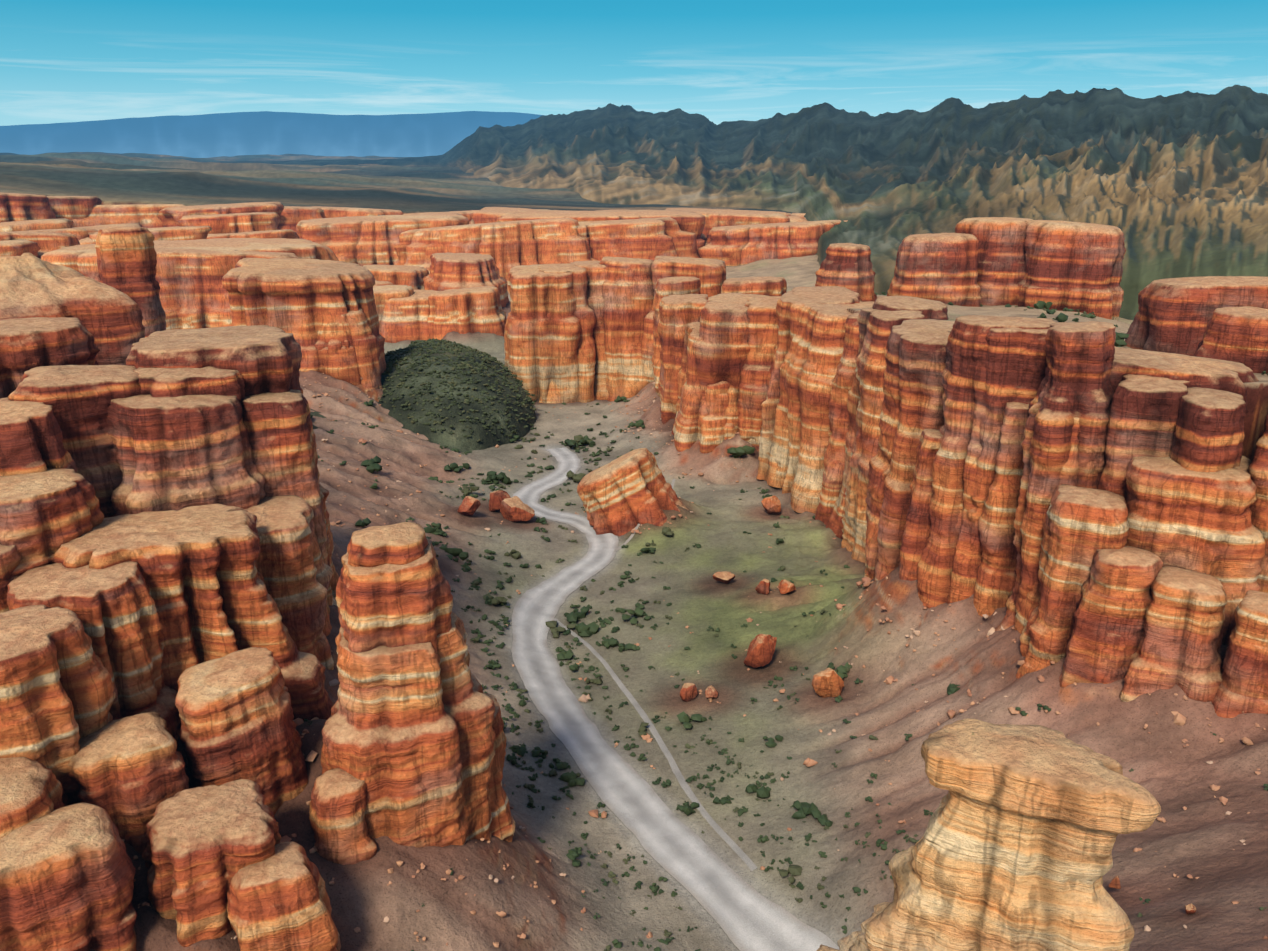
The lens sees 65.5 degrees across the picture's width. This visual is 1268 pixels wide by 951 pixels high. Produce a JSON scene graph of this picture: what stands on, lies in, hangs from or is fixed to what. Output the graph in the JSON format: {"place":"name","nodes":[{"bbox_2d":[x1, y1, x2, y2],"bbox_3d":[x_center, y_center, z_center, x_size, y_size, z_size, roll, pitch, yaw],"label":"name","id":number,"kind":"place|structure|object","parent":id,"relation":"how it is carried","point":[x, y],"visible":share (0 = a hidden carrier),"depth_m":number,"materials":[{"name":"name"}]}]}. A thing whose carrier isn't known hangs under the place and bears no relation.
{"place":"outdoors","nodes":[
{"label":"outdoors","id":0,"kind":"place"},
{"bbox_2d":[0,111,545,157],"bbox_3d":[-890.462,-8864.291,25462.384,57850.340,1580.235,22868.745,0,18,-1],"label":"distant mountain range","id":1,"kind":"structure","parent":0,"point":[279,133],"depth_m":25800.38,"materials":[{"name":"stone"}]},
{"bbox_2d":[0,152,1267,950],"bbox_3d":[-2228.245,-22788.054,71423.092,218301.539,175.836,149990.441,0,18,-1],"label":"ground","id":2,"kind":"structure","parent":0,"point":[1203,836],"depth_m":135.99,"materials":[{"name":"soil"}]},
{"bbox_2d":[0,544,21,612],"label":"butte","id":3,"kind":"object","parent":2,"relation":"on","point":[10,558],"visible":0.08,"depth_m":90.77,"materials":[{"name":"stone"}]},
{"bbox_2d":[0,240,40,256],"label":"mesa","id":4,"kind":"structure","parent":2,"relation":"on","point":[14,247],"depth_m":500.58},
{"bbox_2d":[0,192,56,222],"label":"mesa","id":5,"kind":"structure","parent":2,"relation":"on","point":[17,207],"depth_m":712.75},
{"bbox_2d":[0,757,64,837],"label":"rock formation","id":6,"kind":"object","parent":2,"relation":"on","point":[31,790],"visible":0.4,"depth_m":74.46,"materials":[{"name":"stone"}]},
{"bbox_2d":[0,218,73,231],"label":"mesa","id":7,"kind":"structure","parent":2,"relation":"on","point":[41,224],"depth_m":687.91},
{"bbox_2d":[0,397,76,475],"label":"butte","id":8,"kind":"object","parent":2,"relation":"on","point":[31,437],"depth_m":99.21,"materials":[{"name":"stone"}]},
{"bbox_2d":[0,232,79,258],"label":"mesa","id":9,"kind":"structure","parent":2,"relation":"on","point":[48,241],"depth_m":527.07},
{"bbox_2d":[0,317,99,397],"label":"rock formation","id":10,"kind":"object","parent":2,"relation":"on","point":[26,344],"visible":0.25,"depth_m":117.64,"materials":[{"name":"stone"}]},
{"bbox_2d":[0,468,103,575],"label":"butte","id":11,"kind":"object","parent":2,"relation":"on","point":[45,515],"depth_m":93.87,"materials":[{"name":"stone"}]},
{"bbox_2d":[13,227,97,239],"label":"mesa","id":12,"kind":"structure","parent":2,"relation":"on","point":[80,233],"depth_m":609.35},
{"bbox_2d":[0,605,115,805],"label":"butte","id":13,"kind":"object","parent":2,"relation":"on","point":[57,695],"depth_m":80.20,"materials":[{"name":"stone"}]},
{"bbox_2d":[0,803,136,950],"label":"rock pillar","id":14,"kind":"structure","parent":2,"relation":"on","point":[67,873],"depth_m":71.34,"materials":[{"name":"stone"}]},
{"bbox_2d":[0,252,145,364],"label":"rock formation","id":15,"kind":"object","parent":2,"relation":"on","point":[110,318],"visible":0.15,"depth_m":140.91,"materials":[{"name":"stone"}]},
{"bbox_2d":[47,196,101,226],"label":"mesa","id":16,"kind":"structure","parent":2,"relation":"on","point":[73,207],"depth_m":749.01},
{"bbox_2d":[8,365,141,517],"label":"rock formation","id":17,"kind":"object","parent":2,"relation":"on","point":[78,398],"visible":0.23,"depth_m":108.73,"materials":[{"name":"stone"}]},
{"bbox_2d":[7,561,180,745],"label":"butte","id":18,"kind":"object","parent":2,"relation":"on","point":[113,608],"depth_m":90.00,"materials":[{"name":"stone"}]},
{"bbox_2d":[65,712,190,854],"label":"tower","id":19,"kind":"structure","parent":2,"relation":"on","point":[128,774],"depth_m":82.24,"materials":[{"name":"stone"}]},
{"bbox_2d":[71,204,184,227],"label":"mesa","id":20,"kind":"structure","parent":2,"relation":"on","point":[145,215],"depth_m":765.32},
{"bbox_2d":[95,226,165,336],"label":"outcrop","id":21,"kind":"object","parent":2,"relation":"on","point":[126,261],"visible":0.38,"depth_m":187.88,"materials":[{"name":"stone"}]},
{"bbox_2d":[89,226,211,243],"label":"mesa","id":22,"kind":"structure","parent":2,"relation":"on","point":[185,233],"depth_m":530.51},
{"bbox_2d":[107,394,265,516],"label":"butte","id":23,"kind":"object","parent":2,"relation":"on","point":[177,453],"visible":0.4,"depth_m":109.00,"materials":[{"name":"stone"}]},
{"bbox_2d":[133,366,244,402],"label":"butte","id":24,"kind":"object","parent":2,"relation":"on","point":[167,382],"depth_m":112.34,"materials":[{"name":"stone"}]},
{"bbox_2d":[54,504,333,720],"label":"butte","id":25,"kind":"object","parent":2,"relation":"on","point":[205,583],"depth_m":97.65,"materials":[{"name":"stone"}]},
{"bbox_2d":[142,779,280,946],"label":"rock pillar","id":26,"kind":"structure","parent":2,"relation":"on","point":[205,844],"depth_m":77.30,"materials":[{"name":"stone"}]},
{"bbox_2d":[41,238,393,285],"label":"mesa","id":27,"kind":"structure","parent":2,"relation":"on","point":[81,259],"depth_m":474.17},
{"bbox_2d":[158,202,283,229],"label":"mesa","id":28,"kind":"structure","parent":2,"relation":"on","point":[169,216],"depth_m":771.41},
{"bbox_2d":[155,248,298,329],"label":"butte","id":29,"kind":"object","parent":2,"relation":"on","point":[193,293],"depth_m":436.34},
{"bbox_2d":[178,212,279,233],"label":"mesa","id":30,"kind":"structure","parent":2,"relation":"on","point":[240,222],"depth_m":652.79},
{"bbox_2d":[126,325,338,605],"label":"butte","id":31,"kind":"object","parent":2,"relation":"on","point":[263,358],"depth_m":118.45,"materials":[{"name":"stone"}]},
{"bbox_2d":[175,647,307,814],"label":"rock pillar","id":32,"kind":"structure","parent":2,"relation":"on","point":[235,710],"depth_m":88.51,"materials":[{"name":"stone"}]},
{"bbox_2d":[207,229,299,238],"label":"mesa","id":33,"kind":"structure","parent":2,"relation":"on","point":[288,233],"depth_m":590.02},
{"bbox_2d":[227,841,340,950],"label":"rock pillar","id":34,"kind":"structure","parent":2,"relation":"on","point":[279,900],"depth_m":77.11,"materials":[{"name":"stone"}]},
{"bbox_2d":[242,390,331,613],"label":"tower","id":35,"kind":"structure","parent":2,"relation":"on","point":[281,437],"depth_m":117.26,"materials":[{"name":"stone"}]},
{"bbox_2d":[244,495,333,669],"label":"rock pillar","id":36,"kind":"structure","parent":2,"relation":"on","point":[294,569],"depth_m":111.71,"materials":[{"name":"stone"}]},
{"bbox_2d":[278,206,324,231],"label":"mesa","id":37,"kind":"structure","parent":2,"relation":"on","point":[291,217],"depth_m":802.61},
{"bbox_2d":[222,258,385,385],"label":"butte","id":38,"kind":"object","parent":2,"relation":"on","point":[299,299],"depth_m":281.10,"materials":[{"name":"stone"}]},
{"bbox_2d":[309,768,376,864],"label":"rock pillar","id":39,"kind":"structure","parent":2,"relation":"on","point":[338,807],"depth_m":88.57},
{"bbox_2d":[314,308,382,390],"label":"rock pillar","id":40,"kind":"structure","parent":2,"relation":"on","point":[365,342],"depth_m":285.35,"materials":[{"name":"stone"}]},
{"bbox_2d":[312,206,402,217],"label":"mesa","id":41,"kind":"structure","parent":2,"relation":"on","point":[331,212],"depth_m":840.76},
{"bbox_2d":[296,213,468,265],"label":"mesa","id":42,"kind":"structure","parent":2,"relation":"on","point":[365,240],"depth_m":712.88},
{"bbox_2d":[373,285,413,334],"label":"butte","id":43,"kind":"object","parent":2,"relation":"on","point":[383,294],"depth_m":453.83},
{"bbox_2d":[364,265,428,289],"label":"mesa","id":44,"kind":"structure","parent":2,"relation":"on","point":[413,276],"depth_m":541.47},
{"bbox_2d":[321,611,495,847],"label":"rock pillar","id":45,"kind":"structure","parent":2,"relation":"on","point":[408,739],"depth_m":91.12,"materials":[{"name":"stone"}]},
{"bbox_2d":[335,537,452,700],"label":"tower neck","id":46,"kind":"object","parent":45,"relation":"on","point":[392,605],"visible":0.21,"depth_m":89.14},
{"bbox_2d":[347,522,427,566],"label":"tower cap","id":47,"kind":"object","parent":46,"relation":"on","point":[402,543],"visible":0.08,"depth_m":89.49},
{"bbox_2d":[381,290,438,342],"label":"wall","id":48,"kind":"structure","parent":2,"relation":"on","point":[405,318],"depth_m":451.92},
{"bbox_2d":[310,341,535,452],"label":"scrub hill","id":49,"kind":"structure","parent":2,"relation":"on","point":[459,441],"depth_m":287.85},
{"bbox_2d":[378,338,536,441],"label":"shrubs","id":50,"kind":"object","parent":49,"relation":"on","point":[457,347],"visible":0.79,"depth_m":301.13,"materials":[{"name":"green plant"}]},
{"bbox_2d":[423,252,508,306],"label":"butte","id":51,"kind":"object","parent":2,"relation":"on","point":[456,270],"depth_m":512.19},
{"bbox_2d":[428,286,506,339],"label":"wall","id":52,"kind":"structure","parent":2,"relation":"on","point":[470,310],"depth_m":448.37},
{"bbox_2d":[394,218,597,293],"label":"rock formation","id":53,"kind":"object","parent":2,"relation":"on","point":[507,246],"depth_m":625.21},
{"bbox_2d":[483,693,514,841],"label":"tower buttress","id":54,"kind":"structure","parent":2,"relation":"on","point":[502,826],"depth_m":101.02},
{"bbox_2d":[470,207,547,223],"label":"rock formation","id":55,"kind":"object","parent":2,"relation":"on","point":[487,215],"visible":0.08,"depth_m":876.99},
{"bbox_2d":[500,496,534,521],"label":"boulder","id":56,"kind":"object","parent":2,"relation":"on","point":[514,509],"visible":1,"depth_m":221.36,"materials":[{"name":"stone"}]},
{"bbox_2d":[504,264,580,402],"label":"rock formation","id":57,"kind":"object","parent":2,"relation":"on","point":[540,348],"visible":0.73,"depth_m":331.75,"materials":[{"name":"stone"}]},
{"bbox_2d":[537,264,595,402],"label":"rock formation","id":58,"kind":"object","parent":2,"relation":"on","point":[586,316],"visible":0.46,"depth_m":336.58,"materials":[{"name":"stone"}]},
{"bbox_2d":[570,261,608,399],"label":"rock formation","id":59,"kind":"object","parent":2,"relation":"on","point":[597,274],"visible":0.12,"depth_m":340.35,"materials":[{"name":"stone"}]},
{"bbox_2d":[497,209,705,254],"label":"rock formation","id":60,"kind":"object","parent":2,"relation":"on","point":[690,221],"depth_m":671.39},
{"bbox_2d":[599,257,653,400],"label":"rock formation","id":61,"kind":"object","parent":2,"relation":"on","point":[627,292],"visible":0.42,"depth_m":336.86,"materials":[{"name":"stone"}]},
{"bbox_2d":[577,448,687,535],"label":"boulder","id":62,"kind":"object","parent":2,"relation":"on","point":[625,493],"depth_m":215.87,"materials":[{"name":"stone"}]},
{"bbox_2d":[577,217,700,260],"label":"rock formation","id":63,"kind":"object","parent":2,"relation":"on","point":[647,238],"depth_m":644.20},
{"bbox_2d":[652,276,700,396],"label":"rock formation","id":64,"kind":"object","parent":2,"relation":"on","point":[680,285],"depth_m":313.51,"materials":[{"name":"stone"}]},
{"bbox_2d":[658,294,707,423],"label":"rock formation","id":65,"kind":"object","parent":2,"relation":"on","point":[679,314],"depth_m":285.09,"materials":[{"name":"stone"}]},
{"bbox_2d":[641,256,725,383],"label":"rock formation","id":66,"kind":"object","parent":2,"relation":"on","point":[710,274],"visible":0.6,"depth_m":332.19,"materials":[{"name":"stone"}]},
{"bbox_2d":[122,371,1267,947],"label":"stones","id":67,"kind":"object","parent":2,"relation":"on","point":[1178,717],"visible":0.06,"depth_m":122.06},
{"bbox_2d":[671,322,737,451],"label":"rock formation","id":68,"kind":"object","parent":2,"relation":"on","point":[685,431],"depth_m":258.41,"materials":[{"name":"stone"}]},
{"bbox_2d":[699,384,738,444],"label":"column","id":69,"kind":"structure","parent":2,"relation":"on","point":[731,412],"depth_m":256.24,"materials":[{"name":"stone"}]},
{"bbox_2d":[665,208,790,236],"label":"rock formation","id":70,"kind":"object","parent":2,"relation":"on","point":[721,217],"depth_m":749.83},
{"bbox_2d":[693,293,767,439],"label":"rock formation","id":71,"kind":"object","parent":2,"relation":"on","point":[721,349],"depth_m":251.52,"materials":[{"name":"stone"}]},
{"bbox_2d":[700,317,760,453],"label":"column","id":72,"kind":"structure","parent":2,"relation":"on","point":[714,421],"depth_m":255.43,"materials":[{"name":"stone"}]},
{"bbox_2d":[721,276,786,295],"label":"mesa","id":73,"kind":"structure","parent":2,"relation":"on","point":[769,285],"depth_m":313.30,"materials":[{"name":"stone"}]},
{"bbox_2d":[737,296,780,449],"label":"rock formation","id":74,"kind":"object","parent":2,"relation":"on","point":[762,329],"depth_m":250.76,"materials":[{"name":"stone"}]},
{"bbox_2d":[744,634,776,667],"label":"boulder","id":75,"kind":"object","parent":2,"relation":"on","point":[761,650],"visible":1,"depth_m":153.05,"materials":[{"name":"stone"}]},
{"bbox_2d":[697,220,847,265],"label":"rock formation","id":76,"kind":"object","parent":2,"relation":"on","point":[737,245],"depth_m":661.34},
{"bbox_2d":[304,292,1267,950],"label":"shrubs","id":77,"kind":"object","parent":2,"relation":"on","point":[684,718],"visible":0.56,"depth_m":156.19,"materials":[{"name":"green plant"}]},
{"bbox_2d":[756,289,860,482],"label":"wall","id":78,"kind":"structure","parent":2,"relation":"on","point":[790,305],"depth_m":241.04,"materials":[{"name":"stone"}]},
{"bbox_2d":[768,301,873,513],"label":"wall","id":79,"kind":"structure","parent":2,"relation":"on","point":[810,364],"depth_m":222.34,"materials":[{"name":"stone"}]},
{"bbox_2d":[812,668,843,697],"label":"boulder","id":80,"kind":"object","parent":2,"relation":"on","point":[828,682],"visible":0.94,"depth_m":140.54,"materials":[{"name":"stone"}]},
{"bbox_2d":[815,310,859,524],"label":"wall","id":81,"kind":"structure","parent":2,"relation":"on","point":[834,456],"depth_m":208.04,"materials":[{"name":"stone"}]},
{"bbox_2d":[815,243,876,301],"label":"outcrop","id":82,"kind":"object","parent":2,"relation":"on","point":[848,266],"visible":0.56,"depth_m":269.87,"materials":[{"name":"stone"}]},
{"bbox_2d":[837,307,924,563],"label":"wall","id":83,"kind":"structure","parent":2,"relation":"on","point":[865,399],"depth_m":185.73,"materials":[{"name":"stone"}]},
{"bbox_2d":[825,296,948,538],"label":"rock formation","id":84,"kind":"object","parent":2,"relation":"on","point":[932,309],"visible":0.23,"depth_m":190.37,"materials":[{"name":"stone"}]},
{"bbox_2d":[864,319,954,581],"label":"wall","id":85,"kind":"structure","parent":2,"relation":"on","point":[913,388],"depth_m":152.01,"materials":[{"name":"stone"}]},
{"bbox_2d":[898,429,942,580],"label":"column","id":86,"kind":"structure","parent":2,"relation":"on","point":[916,535],"depth_m":146.97,"materials":[{"name":"stone"}]},
{"bbox_2d":[887,233,981,306],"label":"outcrop","id":87,"kind":"object","parent":2,"relation":"on","point":[941,267],"visible":0.71,"depth_m":266.61,"materials":[{"name":"stone"}]},
{"bbox_2d":[917,315,1056,607],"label":"column","id":88,"kind":"structure","parent":2,"relation":"on","point":[950,562],"depth_m":139.34,"materials":[{"name":"stone"}]},
{"bbox_2d":[816,718,1160,950],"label":"hoodoo","id":89,"kind":"object","parent":2,"relation":"on","point":[1011,849],"visible":1,"depth_m":43.91,"materials":[{"name":"stone"}]},
{"bbox_2d":[955,217,1032,305],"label":"outcrop","id":90,"kind":"object","parent":2,"relation":"on","point":[1001,261],"visible":0.5,"depth_m":270.06,"materials":[{"name":"stone"}]},
{"bbox_2d":[974,402,1029,616],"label":"column","id":91,"kind":"structure","parent":2,"relation":"on","point":[995,582],"depth_m":133.57,"materials":[{"name":"stone"}]},
{"bbox_2d":[966,327,1047,522],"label":"rock formation","id":92,"kind":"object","parent":2,"relation":"on","point":[1015,363],"depth_m":132.42,"materials":[{"name":"stone"}]},
{"bbox_2d":[1014,417,1097,633],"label":"column","id":93,"kind":"structure","parent":2,"relation":"on","point":[1068,475],"depth_m":120.22,"materials":[{"name":"stone"}]},
{"bbox_2d":[1013,321,1115,604],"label":"rock formation","id":94,"kind":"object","parent":2,"relation":"on","point":[1075,381],"depth_m":119.21,"materials":[{"name":"stone"}]},
{"bbox_2d":[1014,220,1125,320],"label":"outcrop","id":95,"kind":"object","parent":2,"relation":"on","point":[1073,265],"visible":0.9,"depth_m":256.43,"materials":[{"name":"stone"}]},
{"bbox_2d":[1016,484,1129,677],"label":"column","id":96,"kind":"structure","parent":2,"relation":"on","point":[1081,525],"depth_m":115.56,"materials":[{"name":"stone"}]},
{"bbox_2d":[1059,546,1162,686],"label":"rock pillar","id":97,"kind":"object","parent":2,"relation":"on","point":[1105,634],"visible":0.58,"depth_m":110.19,"materials":[{"name":"stone"}]},
{"bbox_2d":[995,347,1258,630],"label":"rock formation","id":98,"kind":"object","parent":2,"relation":"on","point":[1219,374],"visible":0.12,"depth_m":121.12,"materials":[{"name":"stone"}]},
{"bbox_2d":[1098,374,1189,500],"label":"rock formation","id":99,"kind":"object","parent":2,"relation":"on","point":[1143,415],"depth_m":115.37,"materials":[{"name":"stone"}]},
{"bbox_2d":[1119,566,1226,701],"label":"column","id":100,"kind":"structure","parent":2,"relation":"on","point":[1180,644],"depth_m":106.56,"materials":[{"name":"stone"}]},
{"bbox_2d":[1125,456,1265,644],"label":"rock formation","id":101,"kind":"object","parent":2,"relation":"on","point":[1179,515],"visible":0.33,"depth_m":110.24,"materials":[{"name":"stone"}]},
{"bbox_2d":[1125,276,1267,355],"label":"rock formation","id":102,"kind":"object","parent":2,"relation":"on","point":[1173,315],"visible":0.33,"depth_m":151.31,"materials":[{"name":"stone"}]},
{"bbox_2d":[1170,387,1246,471],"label":"column","id":103,"kind":"structure","parent":2,"relation":"on","point":[1208,434],"depth_m":109.65,"materials":[{"name":"stone"}]},
{"bbox_2d":[1194,306,1267,373],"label":"rock formation","id":104,"kind":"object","parent":2,"relation":"on","point":[1237,334],"visible":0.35,"depth_m":134.41,"materials":[{"name":"stone"}]},
{"bbox_2d":[1211,590,1267,717],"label":"column","id":105,"kind":"structure","parent":2,"relation":"on","point":[1243,687],"depth_m":102.40,"materials":[{"name":"stone"}]},
{"bbox_2d":[1248,413,1267,592],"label":"rock pillar","id":106,"kind":"structure","parent":2,"relation":"on","point":[1258,472],"depth_m":109.86,"materials":[{"name":"stone"}]},
{"bbox_2d":[0,0,1267,125],"label":"sky","id":107,"kind":"structure","parent":0,"point":[62,61],"materials":[{"name":"blue"}]},
{"bbox_2d":[553,618,757,871],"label":"foot path","id":108,"kind":"structure","parent":0,"point":[735,847],"depth_m":134.17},
{"bbox_2d":[511,447,839,950],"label":"track","id":109,"kind":"structure","parent":0,"point":[745,915],"depth_m":130.63,"materials":[{"name":"gravel"}]},
{"bbox_2d":[216,85,1267,319],"bbox_3d":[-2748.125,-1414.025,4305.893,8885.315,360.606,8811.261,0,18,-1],"label":"mountains","id":110,"kind":"structure","parent":0,"point":[1174,186],"depth_m":1076.66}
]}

